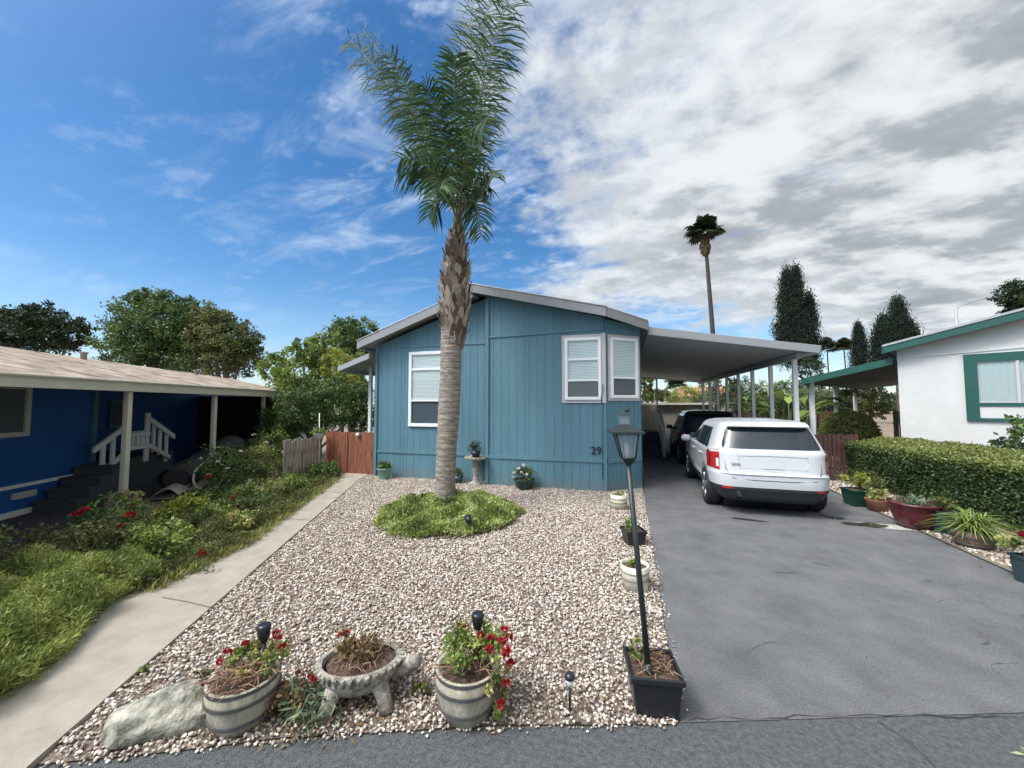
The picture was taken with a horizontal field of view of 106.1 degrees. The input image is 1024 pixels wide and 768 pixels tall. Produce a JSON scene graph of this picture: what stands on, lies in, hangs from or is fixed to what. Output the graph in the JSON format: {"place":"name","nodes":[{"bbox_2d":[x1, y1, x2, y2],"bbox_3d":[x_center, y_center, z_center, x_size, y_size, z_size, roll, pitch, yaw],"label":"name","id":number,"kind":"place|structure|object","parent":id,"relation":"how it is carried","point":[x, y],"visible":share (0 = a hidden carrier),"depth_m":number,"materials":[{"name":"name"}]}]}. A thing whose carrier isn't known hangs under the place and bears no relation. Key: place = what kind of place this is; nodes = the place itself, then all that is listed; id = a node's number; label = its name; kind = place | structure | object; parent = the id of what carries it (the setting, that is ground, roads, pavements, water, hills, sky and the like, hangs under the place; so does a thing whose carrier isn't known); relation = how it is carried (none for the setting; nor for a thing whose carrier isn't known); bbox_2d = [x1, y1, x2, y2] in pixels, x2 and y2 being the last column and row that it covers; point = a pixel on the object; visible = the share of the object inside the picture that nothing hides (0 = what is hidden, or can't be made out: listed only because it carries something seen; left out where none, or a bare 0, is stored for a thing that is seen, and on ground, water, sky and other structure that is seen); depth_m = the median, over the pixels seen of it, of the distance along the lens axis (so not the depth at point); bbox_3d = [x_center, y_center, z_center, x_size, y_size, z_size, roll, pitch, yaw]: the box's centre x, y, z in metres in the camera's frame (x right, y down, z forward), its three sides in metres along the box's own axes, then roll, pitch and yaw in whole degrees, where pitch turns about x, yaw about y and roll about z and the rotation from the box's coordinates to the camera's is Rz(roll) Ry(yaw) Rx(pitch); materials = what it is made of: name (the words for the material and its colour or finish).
{"place":"outdoors","nodes":[
{"label":"outdoors","id":0,"kind":"place"},
{"bbox_2d":[0,432,325,548],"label":"neighbour drive","id":1,"kind":"structure","parent":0,"point":[31,520],"depth_m":6.69,"materials":[{"name":"concrete"}]},
{"bbox_2d":[30,413,174,512],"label":"porch steps","id":2,"kind":"structure","parent":1,"relation":"on","point":[84,484],"depth_m":8.20,"materials":[{"name":"white paint"}]},
{"bbox_2d":[0,346,298,520],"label":"neighbour home","id":3,"kind":"object","parent":1,"relation":"on","point":[61,416],"visible":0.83,"depth_m":7.83,"materials":[{"name":"blue paint"}]},
{"bbox_2d":[0,387,32,437],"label":"window","id":4,"kind":"structure","parent":3,"relation":"in","point":[15,403],"depth_m":6.86,"materials":[{"name":"glass"}]},
{"bbox_2d":[108,401,122,427],"bbox_3d":[-10.995,0.840,10.772,0.078,0.750,0.600,1,-3,-11],"label":"window","id":5,"kind":"structure","parent":3,"relation":"in","point":[115,413],"depth_m":10.61,"materials":[{"name":"blue"}]},
{"bbox_2d":[0,473,344,698],"bbox_3d":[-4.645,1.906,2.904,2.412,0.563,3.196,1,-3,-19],"label":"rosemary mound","id":6,"kind":"object","parent":0,"point":[37,592],"visible":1,"depth_m":3.41,"materials":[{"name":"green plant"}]},
{"bbox_2d":[0,522,87,569],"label":"rose bush","id":7,"kind":"object","parent":6,"relation":"on","point":[39,537],"visible":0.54,"depth_m":4.52,"materials":[{"name":"green plant"}]},
{"bbox_2d":[52,518,140,561],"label":"leafy shrub","id":8,"kind":"object","parent":6,"relation":"on","point":[98,539],"visible":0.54,"depth_m":4.59,"materials":[{"name":"green plant"}]},
{"bbox_2d":[46,498,155,552],"bbox_3d":[-5.401,1.893,5.200,1.003,0.807,1.123,1,-3,-25],"label":"rose bush","id":9,"kind":"object","parent":6,"relation":"on","point":[99,512],"visible":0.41,"depth_m":5.09,"materials":[{"name":"green plant"}]},
{"bbox_2d":[110,516,201,558],"bbox_3d":[-4.540,2.014,4.957,0.870,0.551,0.870,0,-3,-4],"label":"leafy shrub","id":10,"kind":"object","parent":6,"relation":"on","point":[161,548],"visible":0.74,"depth_m":4.84,"materials":[{"name":"green plant"}]},
{"bbox_2d":[145,491,216,521],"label":"golden shrub","id":11,"kind":"object","parent":6,"relation":"on","point":[173,507],"visible":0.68,"depth_m":6.28,"materials":[{"name":"green plant"}]},
{"bbox_2d":[180,475,229,506],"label":"rose bush","id":12,"kind":"object","parent":6,"relation":"on","point":[219,489],"visible":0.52,"depth_m":7.57,"materials":[{"name":"green plant"}]},
{"bbox_2d":[77,466,342,588],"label":"weeds","id":13,"kind":"object","parent":6,"relation":"on","point":[283,502],"visible":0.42,"depth_m":5.65,"materials":[{"name":"green plant"}]},
{"bbox_2d":[184,441,269,487],"bbox_3d":[-6.433,1.891,8.676,1.495,1.138,1.481,-1,-3,16],"label":"white rose bush","id":14,"kind":"object","parent":6,"relation":"on","point":[218,473],"visible":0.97,"depth_m":8.61,"materials":[{"name":"green plant"}]},
{"bbox_2d":[137,476,339,594],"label":"edge grass","id":15,"kind":"structure","parent":6,"relation":"on","point":[225,551],"depth_m":5.18,"materials":[{"name":"green plant"}]},
{"bbox_2d":[225,506,262,530],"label":"leafy shrub","id":16,"kind":"object","parent":6,"relation":"on","point":[246,517],"visible":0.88,"depth_m":5.96,"materials":[{"name":"green plant"}]},
{"bbox_2d":[212,494,279,517],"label":"leafy shrub","id":17,"kind":"object","parent":6,"relation":"on","point":[244,502],"visible":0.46,"depth_m":6.62,"materials":[{"name":"green plant"}]},
{"bbox_2d":[220,482,280,504],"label":"leafy shrub","id":18,"kind":"object","parent":6,"relation":"on","point":[243,490],"visible":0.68,"depth_m":7.22,"materials":[{"name":"green plant"}]},
{"bbox_2d":[231,475,293,497],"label":"leafy shrub","id":19,"kind":"object","parent":6,"relation":"on","point":[275,485],"visible":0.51,"depth_m":8.04,"materials":[{"name":"green plant"}]},
{"bbox_2d":[245,442,282,483],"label":"leafy shrub","id":20,"kind":"object","parent":6,"relation":"on","point":[264,472],"visible":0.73,"depth_m":9.36,"materials":[{"name":"green plant"}]},
{"bbox_2d":[243,423,292,477],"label":"leafy shrub","id":21,"kind":"object","parent":6,"relation":"on","point":[263,440],"visible":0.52,"depth_m":10.27,"materials":[{"name":"green plant"}]},
{"bbox_2d":[276,471,312,488],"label":"leafy shrub","id":22,"kind":"object","parent":6,"relation":"on","point":[297,480],"visible":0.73,"depth_m":8.61,"materials":[{"name":"green plant"}]},
{"bbox_2d":[281,437,320,477],"bbox_3d":[-5.631,1.973,10.358,0.071,1.083,1.578,0,-3,5],"label":"picket fence","id":23,"kind":"object","parent":6,"relation":"on","point":[300,455],"visible":0.62,"depth_m":10.22,"materials":[{"name":"grey wood"}]},
{"bbox_2d":[305,459,339,475],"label":"leafy shrub","id":24,"kind":"object","parent":6,"relation":"on","point":[315,469],"visible":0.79,"depth_m":10.21,"materials":[{"name":"green plant"}]},
{"bbox_2d":[0,473,369,767],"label":"front path","id":25,"kind":"structure","parent":0,"point":[125,638],"depth_m":3.14,"materials":[{"name":"concrete"}]},
{"bbox_2d":[326,432,373,474],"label":"wooden gate","id":26,"kind":"structure","parent":25,"relation":"on","point":[351,452],"depth_m":11.02,"materials":[{"name":"red wood"}]},
{"bbox_2d":[38,474,687,767],"bbox_3d":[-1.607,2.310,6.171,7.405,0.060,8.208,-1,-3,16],"label":"gravel","id":27,"kind":"structure","parent":0,"point":[111,703],"depth_m":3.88,"materials":[{"name":"beige gravel"}]},
{"bbox_2d":[100,679,208,749],"bbox_3d":[-2.139,2.025,2.404,0.636,0.221,0.318,1,-3,-20],"label":"rock","id":28,"kind":"object","parent":27,"relation":"on","point":[173,710],"visible":0.71,"depth_m":2.31,"materials":[{"name":"beige stone"}]},
{"bbox_2d":[183,628,296,739],"bbox_3d":[-1.724,1.893,2.469,0.632,0.458,0.527,-1,-3,16],"label":"half barrel planter","id":29,"kind":"object","parent":27,"relation":"on","point":[238,690],"visible":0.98,"depth_m":2.37,"materials":[{"name":"paint"}]},
{"bbox_2d":[256,621,271,651],"bbox_3d":[-1.656,1.733,2.565,0.090,0.268,0.090,-1,-3,16],"label":"solar light","id":30,"kind":"object","parent":29,"relation":"in","point":[263,630],"visible":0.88,"depth_m":2.54,"materials":[{"name":"black plastic"}]},
{"bbox_2d":[265,667,319,717],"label":"dry creeper","id":31,"kind":"object","parent":27,"relation":"on","point":[280,692],"visible":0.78,"depth_m":2.45,"materials":[{"name":"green plant"}]},
{"bbox_2d":[258,669,369,751],"bbox_3d":[-1.269,2.051,2.464,0.933,0.368,0.582,-1,-3,16],"label":"succulent clump","id":32,"kind":"object","parent":27,"relation":"on","point":[311,710],"visible":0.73,"depth_m":2.39,"materials":[{"name":"green plant"}]},
{"bbox_2d":[314,625,421,725],"bbox_3d":[-0.980,1.943,2.655,0.701,0.440,0.475,0,-3,-9],"label":"turtle planter","id":33,"kind":"object","parent":27,"relation":"on","point":[350,667],"visible":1,"depth_m":2.55,"materials":[{"name":"concrete"}]},
{"bbox_2d":[208,684,640,737],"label":"leaf litter","id":34,"kind":"object","parent":27,"relation":"on","point":[513,697],"visible":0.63,"depth_m":2.51,"materials":[{"name":"brown plant"}]},
{"bbox_2d":[377,508,511,538],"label":"bed soil","id":35,"kind":"structure","parent":27,"relation":"on","point":[452,536],"depth_m":5.87,"materials":[{"name":"brown soil"}]},
{"bbox_2d":[336,0,534,502],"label":"queen palm","id":36,"kind":"object","parent":35,"relation":"on","point":[454,303],"visible":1,"depth_m":7.33,"materials":[{"name":"green plant"}]},
{"bbox_2d":[371,486,525,539],"bbox_3d":[-1.164,2.154,6.869,2.692,0.476,2.616,-1,-3,16],"label":"ground cover","id":37,"kind":"object","parent":35,"relation":"on","point":[428,506],"visible":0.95,"depth_m":6.32,"materials":[{"name":"green plant"}]},
{"bbox_2d":[424,615,515,728],"bbox_3d":[-0.232,1.861,2.522,0.553,0.526,0.515,-1,-3,16],"label":"half barrel planter","id":38,"kind":"object","parent":27,"relation":"on","point":[470,682],"visible":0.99,"depth_m":2.42,"materials":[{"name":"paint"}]},
{"bbox_2d":[512,463,536,490],"bbox_3d":[0.281,2.160,9.026,0.631,0.623,0.501,-1,-3,16],"label":"flower bowl","id":39,"kind":"object","parent":27,"relation":"on","point":[523,483],"visible":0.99,"depth_m":8.92,"materials":[{"name":"teal ceramic"}]},
{"bbox_2d":[610,491,626,510],"bbox_3d":[2.032,2.209,7.345,0.326,0.348,0.326,-1,-3,16],"label":"striped pot","id":40,"kind":"object","parent":27,"relation":"on","point":[618,500],"visible":0.99,"depth_m":7.22,"materials":[{"name":"beige ceramic"}]},
{"bbox_2d":[619,515,647,546],"bbox_3d":[1.715,2.076,5.525,0.344,0.422,0.315,0,-3,-4],"label":"square planter","id":41,"kind":"object","parent":27,"relation":"on","point":[626,531],"visible":0.8,"depth_m":5.45,"materials":[{"name":"black plastic"}]},
{"bbox_2d":[618,558,652,595],"bbox_3d":[1.334,2.055,4.178,0.370,0.325,0.370,-1,-3,16],"label":"striped pot","id":42,"kind":"object","parent":27,"relation":"on","point":[628,574],"visible":0.84,"depth_m":4.09,"materials":[{"name":"beige ceramic"}]},
{"bbox_2d":[622,637,685,720],"bbox_3d":[0.939,1.935,2.577,0.335,0.396,0.335,0,-3,7],"label":"square planter","id":43,"kind":"object","parent":27,"relation":"on","point":[657,693],"visible":0.82,"depth_m":2.45,"materials":[{"name":"black plastic"}]},
{"bbox_2d":[607,404,652,675],"bbox_3d":[0.792,1.054,2.562,0.268,1.847,0.216,0,-3,6],"label":"lamp post","id":44,"kind":"object","parent":43,"relation":"in","point":[628,460],"visible":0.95,"depth_m":2.54,"materials":[{"name":"black metal"}]},
{"bbox_2d":[0,408,1023,765],"bbox_3d":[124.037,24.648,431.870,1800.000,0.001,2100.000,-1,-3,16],"label":"ground","id":45,"kind":"structure","parent":0,"point":[886,426],"depth_m":5.13,"materials":[{"name":"brown soil"}]},
{"bbox_2d":[0,299,99,355],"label":"broadleaf tree","id":46,"kind":"object","parent":45,"relation":"on","point":[33,326],"visible":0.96,"depth_m":26.45,"materials":[{"name":"green plant"}]},
{"bbox_2d":[100,489,146,522],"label":"rose bush","id":47,"kind":"object","parent":45,"relation":"on","point":[120,494],"visible":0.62,"depth_m":6.34,"materials":[{"name":"green plant"}]},
{"bbox_2d":[83,285,230,374],"bbox_3d":[-22.612,-1.559,25.154,8.474,9.759,6.005,0,-3,-7],"label":"broadleaf tree","id":48,"kind":"object","parent":45,"relation":"on","point":[156,338],"visible":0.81,"depth_m":23.78,"materials":[{"name":"green plant"}]},
{"bbox_2d":[150,478,217,499],"bbox_3d":[-7.367,2.250,8.730,0.550,0.360,1.500,1,-3,-11],"label":"ground tarp","id":49,"kind":"object","parent":45,"relation":"on","point":[179,489],"visible":0.48,"depth_m":8.39,"materials":[{"name":"beige fabric"}]},
{"bbox_2d":[155,436,244,492],"bbox_3d":[-7.614,1.908,9.558,0.769,1.070,2.331,1,-3,-11],"label":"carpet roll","id":50,"kind":"object","parent":49,"relation":"on","point":[179,473],"visible":0.55,"depth_m":8.62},
{"bbox_2d":[173,301,268,379],"bbox_3d":[-18.192,-0.918,24.203,5.636,8.380,4.321,-1,-3,16],"label":"broadleaf tree","id":51,"kind":"object","parent":45,"relation":"on","point":[228,354],"visible":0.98,"depth_m":23.49,"materials":[{"name":"green plant"}]},
{"bbox_2d":[255,329,367,438],"bbox_3d":[-7.710,0.317,14.919,4.575,4.938,2.693,0,-3,1],"label":"broadleaf tree","id":52,"kind":"object","parent":45,"relation":"on","point":[308,356],"visible":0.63,"depth_m":14.72,"materials":[{"name":"green plant"}]},
{"bbox_2d":[254,374,374,457],"bbox_3d":[-6.137,1.157,12.301,3.897,2.989,2.217,0,-3,-3],"label":"ivy hedge","id":53,"kind":"object","parent":45,"relation":"on","point":[314,403],"visible":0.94,"depth_m":11.91,"materials":[{"name":"green plant"}]},
{"bbox_2d":[317,347,368,431],"bbox_3d":[-5.898,0.710,13.550,1.684,4.006,1.356,0,-3,-7],"label":"yellow shrub","id":54,"kind":"object","parent":45,"relation":"on","point":[351,377],"visible":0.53,"depth_m":13.31,"materials":[{"name":"green plant"}]},
{"bbox_2d":[314,315,382,431],"bbox_3d":[-8.699,-0.323,20.989,4.167,6.853,3.118,-2,-4,32],"label":"broadleaf tree","id":55,"kind":"object","parent":45,"relation":"on","point":[350,332],"visible":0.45,"depth_m":20.68,"materials":[{"name":"green plant"}]},
{"bbox_2d":[338,283,648,491],"bbox_3d":[1.189,0.377,17.057,8.355,5.033,15.959,-1,-3,16],"label":"mobile home","id":56,"kind":"object","parent":45,"relation":"on","point":[550,387],"visible":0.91,"depth_m":9.41,"materials":[{"name":"blue wood"}]},
{"bbox_2d":[408,351,440,426],"bbox_3d":[-2.194,0.130,10.314,1.280,2.020,0.055,-1,-3,16],"label":"window","id":57,"kind":"structure","parent":56,"relation":"in","point":[424,367],"depth_m":10.37,"materials":[{"name":"white glass"}]},
{"bbox_2d":[562,334,601,402],"bbox_3d":[1.655,-0.360,8.995,0.980,1.600,0.055,-1,-3,16],"label":"window","id":58,"kind":"structure","parent":56,"relation":"in","point":[581,354],"depth_m":9.01,"materials":[{"name":"white glass"}]},
{"bbox_2d":[607,334,639,400],"bbox_3d":[2.639,-0.377,9.052,0.900,1.540,0.055,1,-3,-22],"label":"window","id":59,"kind":"structure","parent":56,"relation":"in","point":[622,351],"depth_m":9.05,"materials":[{"name":"white glass"}]},
{"bbox_2d":[328,377,895,413],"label":"trees","id":60,"kind":"object","parent":45,"relation":"on","point":[891,397],"visible":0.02,"depth_m":77.16,"materials":[{"name":"green plant"}]},
{"bbox_2d":[641,378,671,402],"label":"background shrub","id":61,"kind":"object","parent":45,"relation":"on","point":[648,394],"visible":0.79,"depth_m":29.66,"materials":[{"name":"green plant"}]},
{"bbox_2d":[641,403,716,435],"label":"wall","id":62,"kind":"structure","parent":45,"relation":"on","point":[671,412],"depth_m":24.09,"materials":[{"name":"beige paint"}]},
{"bbox_2d":[663,379,729,402],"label":"background shrub","id":63,"kind":"object","parent":45,"relation":"on","point":[675,398],"visible":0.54,"depth_m":41.29,"materials":[{"name":"green plant"}]},
{"bbox_2d":[683,213,726,409],"bbox_3d":[15.264,-5.044,30.243,3.259,17.250,2.940,-2,-4,33],"label":"fan palm","id":64,"kind":"object","parent":45,"relation":"on","point":[710,226],"visible":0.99,"depth_m":30.35,"materials":[{"name":"green plant"}]},
{"bbox_2d":[690,375,766,410],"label":"background shrub","id":65,"kind":"object","parent":45,"relation":"on","point":[732,393],"visible":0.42,"depth_m":23.67,"materials":[{"name":"green plant"}]},
{"bbox_2d":[734,374,808,421],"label":"background shrub","id":66,"kind":"object","parent":45,"relation":"on","point":[784,386],"visible":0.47,"depth_m":17.23,"materials":[{"name":"green plant"}]},
{"bbox_2d":[733,391,850,424],"bbox_3d":[11.153,1.541,15.260,3.664,2.550,3.986,-1,-3,16],"label":"banana plant","id":67,"kind":"object","parent":45,"relation":"on","point":[782,396],"visible":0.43,"depth_m":15.27,"materials":[{"name":"green plant"}]},
{"bbox_2d":[768,258,827,410],"bbox_3d":[26.836,-4.107,36.208,4.834,15.993,3.814,-1,-3,16],"label":"cypress tree","id":68,"kind":"object","parent":45,"relation":"on","point":[797,317],"visible":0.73,"depth_m":35.93,"materials":[{"name":"green plant"}]},
{"bbox_2d":[790,357,826,407],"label":"background shrub","id":69,"kind":"object","parent":45,"relation":"on","point":[812,361],"visible":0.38,"depth_m":25.85,"materials":[{"name":"green plant"}]},
{"bbox_2d":[747,388,887,441],"bbox_3d":[13.297,1.527,16.798,4.734,2.708,5.078,-1,-3,16],"label":"feather palm","id":70,"kind":"object","parent":45,"relation":"on","point":[828,394],"visible":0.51,"depth_m":16.29,"materials":[{"name":"green plant"}]},
{"bbox_2d":[799,387,860,418],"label":"background shrub","id":71,"kind":"object","parent":45,"relation":"on","point":[848,400],"visible":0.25,"depth_m":19.58,"materials":[{"name":"green plant"}]},
{"bbox_2d":[817,410,883,459],"bbox_3d":[11.216,1.762,12.831,1.702,1.824,1.699,-1,-3,16],"label":"topiary ball","id":72,"kind":"object","parent":45,"relation":"on","point":[862,426],"visible":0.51,"depth_m":12.46,"materials":[{"name":"green plant"}]},
{"bbox_2d":[845,318,871,412],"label":"cypress tree","id":73,"kind":"object","parent":45,"relation":"on","point":[856,357],"visible":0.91,"depth_m":40.05,"materials":[{"name":"green plant"}]},
{"bbox_2d":[840,389,897,420],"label":"background shrub","id":74,"kind":"object","parent":45,"relation":"on","point":[865,406],"visible":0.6,"depth_m":21.55,"materials":[{"name":"green plant"}]},
{"bbox_2d":[863,288,924,419],"bbox_3d":[38.174,-2.808,38.316,6.111,13.618,3.768,0,-3,-6],"label":"cypress tree","id":75,"kind":"object","parent":45,"relation":"on","point":[894,323],"visible":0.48,"depth_m":37.91,"materials":[{"name":"green plant"}]},
{"bbox_2d":[829,488,1012,571],"bbox_3d":[6.809,2.360,7.037,0.164,0.001,9.707,-1,-3,18],"label":"driveway edging","id":76,"kind":"object","parent":45,"relation":"on","point":[989,560],"visible":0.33,"depth_m":5.27,"materials":[{"name":"grey concrete"}]},
{"bbox_2d":[864,486,888,511],"bbox_3d":[6.872,2.145,7.243,0.381,0.466,0.389,-1,-3,16],"label":"terracotta pot","id":77,"kind":"object","parent":76,"relation":"on","point":[876,501],"visible":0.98,"depth_m":7.19,"materials":[{"name":"ceramic"}]},
{"bbox_2d":[881,308,1023,449],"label":"white house","id":78,"kind":"structure","parent":45,"relation":"on","point":[963,382],"depth_m":9.50,"materials":[{"name":"paint"}]},
{"bbox_2d":[801,358,898,434],"bbox_3d":[15.271,1.206,15.790,14.492,3.295,2.673,3,-4,-41],"label":"green awning","id":79,"kind":"object","parent":78,"relation":"attached to","point":[880,373],"visible":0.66,"depth_m":12.26,"materials":[{"name":"grey"}]},
{"bbox_2d":[963,351,1023,420],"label":"window","id":80,"kind":"structure","parent":78,"relation":"in","point":[1001,383],"depth_m":9.14,"materials":[{"name":"green paint"}]},
{"bbox_2d":[985,277,1023,315],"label":"broadleaf tree","id":81,"kind":"object","parent":45,"relation":"on","point":[1012,299],"visible":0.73,"depth_m":28.34,"materials":[{"name":"green plant"}]},
{"bbox_2d":[0,0,1023,404],"label":"sky","id":82,"kind":"structure","parent":0,"point":[224,153],"materials":[{"name":"blue"}]},
{"bbox_2d":[34,713,1023,767],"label":"street","id":83,"kind":"structure","parent":0,"point":[981,741],"depth_m":2.24,"materials":[{"name":"grey asphalt"}]},
{"bbox_2d":[642,410,664,456],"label":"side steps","id":84,"kind":"structure","parent":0,"point":[652,443],"depth_m":15.28,"materials":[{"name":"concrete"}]},
{"bbox_2d":[642,436,1023,722],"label":"driveway","id":85,"kind":"structure","parent":0,"point":[729,605],"depth_m":3.68,"materials":[{"name":"grey asphalt"}]},
{"bbox_2d":[641,405,656,429],"bbox_3d":[8.149,2.250,23.817,1.490,1.939,0.071,-1,-3,16],"label":"board fence","id":86,"kind":"object","parent":85,"relation":"on","point":[648,413],"visible":0.42,"depth_m":23.71,"materials":[{"name":"grey wood"}]},
{"bbox_2d":[666,410,736,462],"bbox_3d":[6.970,1.864,14.144,2.291,1.857,4.622,-1,-3,17],"label":"parked car","id":87,"kind":"object","parent":85,"relation":"on","point":[689,422],"visible":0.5,"depth_m":12.54,"materials":[{"name":"black metal"}]},
{"bbox_2d":[640,327,821,421],"bbox_3d":[7.161,0.895,15.533,3.990,3.838,14.640,-1,-3,16],"label":"carport","id":88,"kind":"object","parent":85,"relation":"on","point":[686,356],"visible":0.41,"depth_m":11.33,"materials":[{"name":"grey metal"}]},
{"bbox_2d":[681,417,829,511],"bbox_3d":[5.303,1.642,8.946,2.371,1.760,4.702,-1,-3,18],"label":"parked car","id":89,"kind":"object","parent":85,"relation":"on","point":[771,463],"visible":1,"depth_m":6.95,"materials":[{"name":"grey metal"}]},
{"bbox_2d":[839,471,870,506],"bbox_3d":[6.867,2.055,7.656,0.484,0.688,0.465,-1,-3,16],"label":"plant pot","id":90,"kind":"object","parent":85,"relation":"on","point":[853,496],"visible":0.95,"depth_m":7.58,"materials":[{"name":"green plastic"}]},
{"bbox_2d":[994,528,1023,582],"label":"square planter","id":91,"kind":"object","parent":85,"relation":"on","point":[1017,561],"visible":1,"depth_m":4.37,"materials":[{"name":"teal"}]},
{"bbox_2d":[828,470,1023,568],"bbox_3d":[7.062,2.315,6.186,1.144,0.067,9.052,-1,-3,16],"label":"bed gravel","id":92,"kind":"structure","parent":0,"point":[985,553],"depth_m":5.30,"materials":[{"name":"beige gravel"}]},
{"bbox_2d":[814,434,857,478],"bbox_3d":[8.437,1.915,10.159,1.405,1.178,0.070,0,-3,-1],"label":"picket fence","id":93,"kind":"object","parent":92,"relation":"on","point":[839,445],"visible":0.48,"depth_m":10.14,"materials":[{"name":"brown wood"}]},
{"bbox_2d":[835,466,887,490],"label":"leafy shrub","id":94,"kind":"object","parent":92,"relation":"on","point":[877,481],"visible":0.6,"depth_m":8.50,"materials":[{"name":"green plant"}]},
{"bbox_2d":[886,493,943,529],"bbox_3d":[6.532,2.049,6.251,0.660,0.554,0.660,-1,-3,16],"label":"wine bowl","id":95,"kind":"object","parent":92,"relation":"on","point":[909,511],"visible":0.98,"depth_m":6.12,"materials":[{"name":"ceramic"}]},
{"bbox_2d":[844,436,1023,533],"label":"clipped hedge","id":96,"kind":"object","parent":92,"relation":"on","point":[979,478],"visible":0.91,"depth_m":7.30,"materials":[{"name":"green plant"}]},
{"bbox_2d":[927,495,968,534],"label":"potted plant","id":97,"kind":"object","parent":92,"relation":"on","point":[944,502],"visible":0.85,"depth_m":5.93,"materials":[{"name":"green plant"}]},
{"bbox_2d":[915,505,1023,550],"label":"half barrel planter","id":98,"kind":"object","parent":92,"relation":"on","point":[971,531],"visible":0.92,"depth_m":5.31,"materials":[{"name":"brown wood"}]},
{"bbox_2d":[987,414,1023,450],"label":"leafy shrub","id":99,"kind":"object","parent":92,"relation":"on","point":[1016,431],"visible":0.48,"depth_m":7.86,"materials":[{"name":"green plant"}]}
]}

